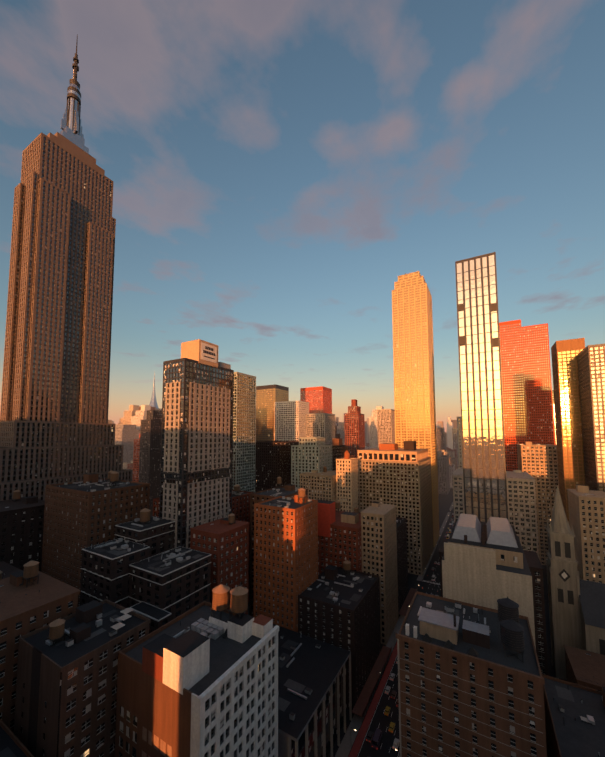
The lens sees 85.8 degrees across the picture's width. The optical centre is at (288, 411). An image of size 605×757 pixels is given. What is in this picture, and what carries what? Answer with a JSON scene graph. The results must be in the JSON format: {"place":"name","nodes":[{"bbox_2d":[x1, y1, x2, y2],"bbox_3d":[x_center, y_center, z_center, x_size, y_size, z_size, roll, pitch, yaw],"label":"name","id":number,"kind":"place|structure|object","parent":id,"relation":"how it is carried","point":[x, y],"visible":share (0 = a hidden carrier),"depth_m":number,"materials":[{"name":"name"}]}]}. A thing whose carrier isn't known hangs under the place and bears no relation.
{"place":"outdoors","nodes":[
{"label":"outdoors","id":0,"kind":"place"},
{"bbox_2d":[0,570,39,602],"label":"rooftop equipment","id":1,"kind":"object","parent":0,"point":[16,578],"visible":0.27,"depth_m":117.67,"materials":[{"name":"grey metal"}]},
{"bbox_2d":[41,478,149,606],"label":"tank building","id":2,"kind":"structure","parent":0,"point":[77,521],"depth_m":178.11,"materials":[{"name":"brown brick"}]},
{"bbox_2d":[59,473,131,491],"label":"rooftop equipment","id":3,"kind":"object","parent":2,"relation":"on","point":[91,478],"visible":0.9,"depth_m":200.88,"materials":[{"name":"grey metal"}]},
{"bbox_2d":[107,470,113,482],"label":"water tank","id":4,"kind":"object","parent":2,"relation":"on","point":[109,472],"depth_m":203.99,"materials":[{"name":"brown wood"}]},
{"bbox_2d":[109,471,119,486],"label":"water tank","id":5,"kind":"object","parent":2,"relation":"on","point":[114,476],"visible":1,"depth_m":189.36,"materials":[{"name":"wood"}]},
{"bbox_2d":[133,434,139,481],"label":"tower","id":6,"kind":"structure","parent":0,"point":[136,453],"depth_m":494.21,"materials":[{"name":"brown brick"}]},
{"bbox_2d":[80,516,211,633],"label":"building","id":7,"kind":"structure","parent":0,"point":[153,574],"depth_m":143.84,"materials":[{"name":"black brick"}]},
{"bbox_2d":[139,507,151,523],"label":"water tower","id":8,"kind":"structure","parent":7,"relation":"on","point":[145,515],"depth_m":169.65,"materials":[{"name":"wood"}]},
{"bbox_2d":[139,410,161,515],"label":"tower","id":9,"kind":"structure","parent":0,"point":[150,448],"depth_m":462.50,"materials":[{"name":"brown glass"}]},
{"bbox_2d":[153,498,159,516],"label":"building","id":10,"kind":"structure","parent":0,"point":[156,506],"depth_m":194.79,"materials":[{"name":"red brick"}]},
{"bbox_2d":[114,601,278,756],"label":"white loft building","id":11,"kind":"structure","parent":0,"point":[198,680],"depth_m":88.46,"materials":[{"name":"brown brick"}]},
{"bbox_2d":[210,583,229,620],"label":"water tower","id":12,"kind":"structure","parent":11,"relation":"on","point":[220,601],"depth_m":108.66,"materials":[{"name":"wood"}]},
{"bbox_2d":[228,585,249,618],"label":"water tower","id":13,"kind":"structure","parent":11,"relation":"on","point":[239,606],"depth_m":105.29,"materials":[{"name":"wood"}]},
{"bbox_2d":[159,339,233,548],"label":"high-rise building","id":14,"kind":"structure","parent":0,"point":[196,447],"depth_m":185.65,"materials":[{"name":"beige brick"}]},
{"bbox_2d":[193,517,228,530],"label":"rooftop equipment","id":15,"kind":"object","parent":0,"point":[224,521],"depth_m":183.11,"materials":[{"name":"grey metal"}]},
{"bbox_2d":[190,518,249,614],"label":"building","id":16,"kind":"structure","parent":0,"point":[226,546],"depth_m":171.84,"materials":[{"name":"red brick"}]},
{"bbox_2d":[228,513,234,524],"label":"water tower","id":17,"kind":"structure","parent":0,"point":[231,518],"depth_m":182.09,"materials":[{"name":"brown wood"}]},
{"bbox_2d":[233,484,240,494],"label":"water tower","id":18,"kind":"structure","parent":0,"point":[237,488],"depth_m":257.46,"materials":[{"name":"brown wood"}]},
{"bbox_2d":[232,490,243,496],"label":"rooftop equipment","id":19,"kind":"object","parent":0,"point":[239,493],"depth_m":259.80,"materials":[{"name":"grey metal"}]},
{"bbox_2d":[232,490,253,601],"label":"building","id":20,"kind":"structure","parent":0,"point":[240,507],"depth_m":254.81,"materials":[{"name":"red brick"}]},
{"bbox_2d":[232,372,255,492],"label":"building","id":21,"kind":"structure","parent":0,"point":[244,427],"depth_m":334.12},
{"bbox_2d":[256,384,288,440],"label":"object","id":22,"kind":"structure","parent":0,"point":[268,397],"depth_m":527.01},
{"bbox_2d":[255,484,297,495],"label":"rooftop equipment","id":23,"kind":"object","parent":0,"point":[289,487],"depth_m":250.75,"materials":[{"name":"grey metal"}]},
{"bbox_2d":[249,486,307,615],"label":"building","id":24,"kind":"structure","parent":0,"point":[256,497],"depth_m":232.59,"materials":[{"name":"brown brick"}]},
{"bbox_2d":[276,477,281,489],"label":"water tower","id":25,"kind":"structure","parent":24,"relation":"on","point":[279,480],"depth_m":257.49,"materials":[{"name":"brown wood"}]},
{"bbox_2d":[275,401,308,440],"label":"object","id":26,"kind":"structure","parent":0,"point":[290,420],"depth_m":488.72,"materials":[{"name":"grey concrete"}]},
{"bbox_2d":[273,624,351,756],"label":"building","id":27,"kind":"structure","parent":0,"point":[312,714],"depth_m":133.36,"materials":[{"name":"grey concrete"}]},
{"bbox_2d":[300,386,331,413],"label":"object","id":28,"kind":"structure","parent":0,"point":[319,399],"depth_m":814.21,"materials":[{"name":"red brick"}]},
{"bbox_2d":[300,471,336,509],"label":"building","id":29,"kind":"structure","parent":0,"point":[320,486],"depth_m":309.41,"materials":[{"name":"beige concrete"}]},
{"bbox_2d":[307,413,334,444],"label":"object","id":30,"kind":"structure","parent":0,"point":[320,424],"depth_m":491.44,"materials":[{"name":"grey concrete"}]},
{"bbox_2d":[301,565,373,606],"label":"rooftop equipment","id":31,"kind":"object","parent":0,"point":[330,572],"visible":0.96,"depth_m":188.86,"materials":[{"name":"grey metal"}]},
{"bbox_2d":[359,512,407,611],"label":"building","id":32,"kind":"structure","parent":0,"point":[402,558],"depth_m":257.11,"materials":[{"name":"grey concrete"}]},
{"bbox_2d":[335,502,453,756],"bbox_3d":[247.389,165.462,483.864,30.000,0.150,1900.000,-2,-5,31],"label":"sidewalk pavement","id":33,"kind":"structure","parent":0,"point":[346,744],"depth_m":150.95,"materials":[{"name":"grey concrete"}]},
{"bbox_2d":[352,588,416,719],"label":"sidewalk sheds","id":34,"kind":"object","parent":33,"relation":"on","point":[363,700],"visible":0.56,"depth_m":172.13,"materials":[{"name":"metal"}]},
{"bbox_2d":[357,441,433,575],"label":"arcade building","id":35,"kind":"structure","parent":0,"point":[394,474],"depth_m":322.48,"materials":[{"name":"beige stone"}]},
{"bbox_2d":[248,488,566,756],"bbox_3d":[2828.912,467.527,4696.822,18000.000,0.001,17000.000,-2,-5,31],"label":"ground","id":36,"kind":"structure","parent":0,"point":[445,501],"depth_m":178.36,"materials":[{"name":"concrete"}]},
{"bbox_2d":[0,561,21,578],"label":"building front","id":37,"kind":"structure","parent":36,"relation":"on","point":[7,569],"depth_m":155.08,"materials":[{"name":"black glass"}]},
{"bbox_2d":[0,719,33,756],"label":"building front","id":38,"kind":"structure","parent":36,"relation":"on","point":[12,742],"depth_m":83.75,"materials":[{"name":"black glass"}]},
{"bbox_2d":[0,498,44,571],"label":"building","id":39,"kind":"structure","parent":36,"relation":"on","point":[21,533],"depth_m":186.84,"materials":[{"name":"black brick"}]},
{"bbox_2d":[12,490,20,501],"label":"water tower","id":40,"kind":"structure","parent":39,"relation":"on","point":[16,494],"depth_m":205.81,"materials":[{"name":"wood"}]},
{"bbox_2d":[5,496,37,507],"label":"rooftop equipment","id":41,"kind":"object","parent":39,"relation":"on","point":[30,500],"visible":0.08,"depth_m":199.45,"materials":[{"name":"metal"}]},
{"bbox_2d":[0,571,80,732],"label":"building front","id":42,"kind":"structure","parent":36,"relation":"on","point":[34,608],"depth_m":102.52,"materials":[{"name":"brown brick"}]},
{"bbox_2d":[22,559,39,587],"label":"water tower","id":43,"kind":"structure","parent":42,"relation":"on","point":[31,567],"depth_m":116.83,"materials":[{"name":"brown wood"}]},
{"bbox_2d":[0,34,132,500],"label":"skyscraper","id":44,"kind":"structure","parent":36,"relation":"on","point":[56,427],"depth_m":247.30,"materials":[{"name":"beige stone"}]},
{"bbox_2d":[13,599,150,756],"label":"brick apartment","id":45,"kind":"structure","parent":36,"relation":"on","point":[66,698],"depth_m":90.68,"materials":[{"name":"brown brick"}]},
{"bbox_2d":[47,618,66,645],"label":"water tank","id":46,"kind":"object","parent":45,"relation":"on","point":[57,629],"visible":0.98,"depth_m":94.47,"materials":[{"name":"wood"}]},
{"bbox_2d":[108,420,139,480],"bbox_3d":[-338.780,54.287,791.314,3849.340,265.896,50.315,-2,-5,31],"label":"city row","id":47,"kind":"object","parent":36,"relation":"on","point":[126,435],"visible":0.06,"depth_m":818.06,"materials":[{"name":"beige glass"}]},
{"bbox_2d":[119,405,150,429],"bbox_3d":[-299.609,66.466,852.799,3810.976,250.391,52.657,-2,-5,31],"label":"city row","id":48,"kind":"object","parent":36,"relation":"on","point":[133,415],"depth_m":913.66,"materials":[{"name":"beige concrete"}]},
{"bbox_2d":[149,371,161,409],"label":"spire","id":49,"kind":"structure","parent":36,"relation":"on","point":[153,402],"depth_m":1477.36,"materials":[{"name":"metal"}]},
{"bbox_2d":[255,441,298,491],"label":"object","id":50,"kind":"structure","parent":36,"relation":"on","point":[267,463],"depth_m":396.32,"materials":[{"name":"glass"}]},
{"bbox_2d":[111,421,448,448],"bbox_3d":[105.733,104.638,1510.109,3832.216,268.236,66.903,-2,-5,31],"label":"city row","id":51,"kind":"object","parent":36,"relation":"on","point":[342,428],"depth_m":1405.28,"materials":[{"name":"brown concrete"}]},
{"bbox_2d":[253,496,317,631],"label":"brick building","id":52,"kind":"structure","parent":36,"relation":"on","point":[285,557],"depth_m":178.79,"materials":[{"name":"brown brick"}]},
{"bbox_2d":[267,494,311,507],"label":"rooftop equipment","id":53,"kind":"object","parent":52,"relation":"on","point":[294,502],"visible":0.85,"depth_m":194.19,"materials":[{"name":"grey metal"}]},
{"bbox_2d":[297,488,306,504],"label":"water tower","id":54,"kind":"structure","parent":52,"relation":"on","point":[302,493],"depth_m":190.85,"materials":[{"name":"brown wood"}]},
{"bbox_2d":[118,423,455,470],"bbox_3d":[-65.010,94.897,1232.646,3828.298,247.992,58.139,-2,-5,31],"label":"buildings","id":55,"kind":"structure","parent":36,"relation":"on","point":[452,461],"depth_m":892.21,"materials":[{"name":"brown concrete"}]},
{"bbox_2d":[291,437,331,487],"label":"tower","id":56,"kind":"structure","parent":36,"relation":"on","point":[308,454],"depth_m":337.84,"materials":[{"name":"grey concrete"}]},
{"bbox_2d":[279,445,344,486],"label":"building","id":57,"kind":"structure","parent":36,"relation":"on","point":[336,452],"depth_m":382.73,"materials":[{"name":"black"}]},
{"bbox_2d":[335,426,339,437],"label":"tower","id":58,"kind":"structure","parent":36,"relation":"on","point":[337,435],"depth_m":621.49,"materials":[{"name":"grey glass"}]},
{"bbox_2d":[298,566,380,709],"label":"building","id":59,"kind":"structure","parent":36,"relation":"on","point":[354,629],"depth_m":167.59,"materials":[{"name":"black brick"}]},
{"bbox_2d":[343,560,351,574],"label":"water tower","id":60,"kind":"structure","parent":59,"relation":"on","point":[347,565],"depth_m":199.89,"materials":[{"name":"brown wood"}]},
{"bbox_2d":[318,510,361,574],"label":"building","id":61,"kind":"structure","parent":36,"relation":"on","point":[339,545],"depth_m":214.92,"materials":[{"name":"red brick"}]},
{"bbox_2d":[335,500,340,511],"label":"water tower","id":62,"kind":"structure","parent":61,"relation":"on","point":[337,505],"depth_m":250.59,"materials":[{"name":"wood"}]},
{"bbox_2d":[318,500,358,536],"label":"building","id":63,"kind":"structure","parent":61,"relation":"on","point":[326,514],"depth_m":221.57,"materials":[{"name":"red brick"}]},
{"bbox_2d":[332,438,353,457],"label":"buildings","id":64,"kind":"structure","parent":36,"relation":"on","point":[336,441],"depth_m":399.20,"materials":[{"name":"brown brick"}]},
{"bbox_2d":[336,450,357,511],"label":"apartment building","id":65,"kind":"structure","parent":36,"relation":"on","point":[347,481],"depth_m":303.05,"materials":[{"name":"beige stone"}]},
{"bbox_2d":[139,390,556,444],"bbox_3d":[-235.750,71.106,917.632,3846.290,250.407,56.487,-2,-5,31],"label":"city row","id":66,"kind":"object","parent":36,"relation":"on","point":[152,408],"visible":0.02,"depth_m":502.20,"materials":[{"name":"beige glass"}]},
{"bbox_2d":[344,399,364,457],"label":"tower","id":67,"kind":"structure","parent":36,"relation":"on","point":[354,422],"depth_m":566.79,"materials":[{"name":"red brick"}]},
{"bbox_2d":[360,503,397,644],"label":"building","id":68,"kind":"structure","parent":36,"relation":"on","point":[379,542],"depth_m":211.89,"materials":[{"name":"beige brick"}]},
{"bbox_2d":[372,501,379,510],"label":"rooftop equipment","id":69,"kind":"object","parent":68,"relation":"on","point":[375,504],"visible":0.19,"depth_m":231.55,"materials":[{"name":"metal"}]},
{"bbox_2d":[377,409,394,447],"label":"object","id":70,"kind":"structure","parent":36,"relation":"on","point":[386,424],"depth_m":705.00,"materials":[{"name":"stone"}]},
{"bbox_2d":[348,557,439,756],"bbox_3d":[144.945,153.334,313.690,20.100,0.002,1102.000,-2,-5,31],"label":"road markings","id":71,"kind":"object","parent":36,"relation":"on","point":[355,749],"visible":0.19,"depth_m":156.11,"materials":[{"name":"paint"}]},
{"bbox_2d":[337,406,454,487],"bbox_3d":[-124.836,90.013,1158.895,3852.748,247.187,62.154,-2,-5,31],"label":"buildings","id":72,"kind":"structure","parent":36,"relation":"on","point":[373,430],"depth_m":908.27,"materials":[{"name":"beige concrete"}]},
{"bbox_2d":[335,413,458,468],"bbox_3d":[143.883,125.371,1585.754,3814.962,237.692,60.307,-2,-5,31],"label":"buildings","id":73,"kind":"structure","parent":36,"relation":"on","point":[337,422],"depth_m":1508.54,"materials":[{"name":"brown concrete"}]},
{"bbox_2d":[352,506,451,750],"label":"street lamps and signals","id":74,"kind":"object","parent":36,"relation":"on","point":[406,609],"visible":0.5,"depth_m":266.27,"materials":[{"name":"metal"}]},
{"bbox_2d":[366,513,453,756],"bbox_3d":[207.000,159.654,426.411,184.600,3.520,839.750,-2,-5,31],"label":"cars","id":75,"kind":"object","parent":36,"relation":"on","point":[377,738],"visible":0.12,"depth_m":144.06,"materials":[{"name":"yellow metal"}]},
{"bbox_2d":[365,417,457,452],"bbox_3d":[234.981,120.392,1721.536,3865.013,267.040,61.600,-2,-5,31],"label":"distant buildings","id":76,"kind":"structure","parent":36,"relation":"on","point":[452,441],"depth_m":1408.94,"materials":[{"name":"beige concrete"}]},
{"bbox_2d":[392,271,439,546],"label":"gold tower","id":77,"kind":"structure","parent":36,"relation":"on","point":[414,379],"depth_m":405.92,"materials":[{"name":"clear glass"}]},
{"bbox_2d":[437,452,449,493],"bbox_3d":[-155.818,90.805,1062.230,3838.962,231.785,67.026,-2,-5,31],"label":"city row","id":78,"kind":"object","parent":36,"relation":"on","point":[443,475],"visible":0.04,"depth_m":722.65,"materials":[{"name":"grey concrete"}]},
{"bbox_2d":[436,427,454,457],"bbox_3d":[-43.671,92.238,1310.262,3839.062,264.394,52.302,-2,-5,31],"label":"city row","id":79,"kind":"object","parent":36,"relation":"on","point":[451,454],"depth_m":976.95,"materials":[{"name":"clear glass"}]},
{"bbox_2d":[437,428,456,468],"bbox_3d":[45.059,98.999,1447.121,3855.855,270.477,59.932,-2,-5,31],"label":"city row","id":80,"kind":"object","parent":36,"relation":"on","point":[441,439],"depth_m":1125.96,"materials":[{"name":"grey concrete"}]},
{"bbox_2d":[437,420,456,431],"bbox_3d":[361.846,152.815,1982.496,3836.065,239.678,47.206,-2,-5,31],"label":"buildings","id":81,"kind":"structure","parent":36,"relation":"on","point":[453,421],"depth_m":1670.45,"materials":[{"name":"concrete"}]},
{"bbox_2d":[395,591,546,756],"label":"brick hotel","id":82,"kind":"structure","parent":36,"relation":"on","point":[466,688],"depth_m":98.77,"materials":[{"name":"brown brick"}]},
{"bbox_2d":[497,597,519,642],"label":"water tower","id":83,"kind":"structure","parent":82,"relation":"on","point":[508,609],"depth_m":104.23,"materials":[{"name":"wood"}]},
{"bbox_2d":[500,618,524,662],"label":"water tower","id":84,"kind":"structure","parent":82,"relation":"on","point":[512,634],"depth_m":96.70,"materials":[{"name":"wood"}]},
{"bbox_2d":[499,319,526,470],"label":"skyscraper","id":85,"kind":"structure","parent":36,"relation":"on","point":[513,392],"depth_m":424.66,"materials":[{"name":"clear glass"}]},
{"bbox_2d":[551,338,585,525],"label":"skyscraper","id":86,"kind":"structure","parent":36,"relation":"on","point":[570,453],"depth_m":296.33,"materials":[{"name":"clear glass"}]},
{"bbox_2d":[542,674,604,756],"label":"building","id":87,"kind":"structure","parent":36,"relation":"on","point":[570,739],"depth_m":105.59,"materials":[{"name":"grey concrete"}]},
{"bbox_2d":[563,645,604,691],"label":"building","id":88,"kind":"structure","parent":36,"relation":"on","point":[582,664],"depth_m":145.66,"materials":[{"name":"brown"}]},
{"bbox_2d":[567,489,604,583],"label":"tan building","id":89,"kind":"structure","parent":36,"relation":"on","point":[587,516],"depth_m":199.14,"materials":[{"name":"beige concrete"}]},
{"bbox_2d":[576,484,593,495],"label":"rooftop equipment","id":90,"kind":"object","parent":89,"relation":"on","point":[582,488],"visible":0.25,"depth_m":215.26,"materials":[{"name":"beige metal"}]},
{"bbox_2d":[457,417,462,468],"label":"building","id":91,"kind":"structure","parent":0,"point":[460,455],"depth_m":354.36,"materials":[{"name":"grey concrete"}]},
{"bbox_2d":[455,252,507,521],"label":"striped glass tower","id":92,"kind":"structure","parent":0,"point":[484,462],"depth_m":215.94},
{"bbox_2d":[442,513,535,648],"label":"blank wall building","id":93,"kind":"structure","parent":0,"point":[484,564],"depth_m":129.18,"materials":[{"name":"beige paint"}]},
{"bbox_2d":[439,538,547,674],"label":"building","id":94,"kind":"structure","parent":0,"point":[535,565],"depth_m":165.83,"materials":[{"name":"grey brick"}]},
{"bbox_2d":[452,469,538,557],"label":"building","id":95,"kind":"structure","parent":0,"point":[521,503],"depth_m":259.53,"materials":[{"name":"beige stone"}]},
{"bbox_2d":[458,469,530,478],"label":"rooftop equipment","id":96,"kind":"object","parent":95,"relation":"on","point":[516,471],"visible":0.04,"depth_m":301.77,"materials":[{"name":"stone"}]},
{"bbox_2d":[521,323,554,444],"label":"skyscraper","id":97,"kind":"structure","parent":0,"point":[538,388],"depth_m":420.53,"materials":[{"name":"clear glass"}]},
{"bbox_2d":[517,444,559,564],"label":"building","id":98,"kind":"structure","parent":0,"point":[538,464],"depth_m":330.75,"materials":[{"name":"beige stone"}]},
{"bbox_2d":[520,442,549,444],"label":"rooftop equipment","id":99,"kind":"object","parent":98,"relation":"on","point":[528,443],"visible":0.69,"depth_m":367.64,"materials":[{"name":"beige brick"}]},
{"bbox_2d":[546,485,604,679],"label":"church","id":100,"kind":"structure","parent":0,"point":[577,611],"depth_m":175.23,"materials":[{"name":"stone"}]},
{"bbox_2d":[553,685,604,756],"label":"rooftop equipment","id":101,"kind":"object","parent":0,"point":[568,713],"visible":1,"depth_m":107.04,"materials":[{"name":"grey metal"}]},
{"bbox_2d":[577,344,604,491],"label":"tower","id":102,"kind":"structure","parent":0,"point":[591,365],"depth_m":261.26,"materials":[{"name":"beige glass"}]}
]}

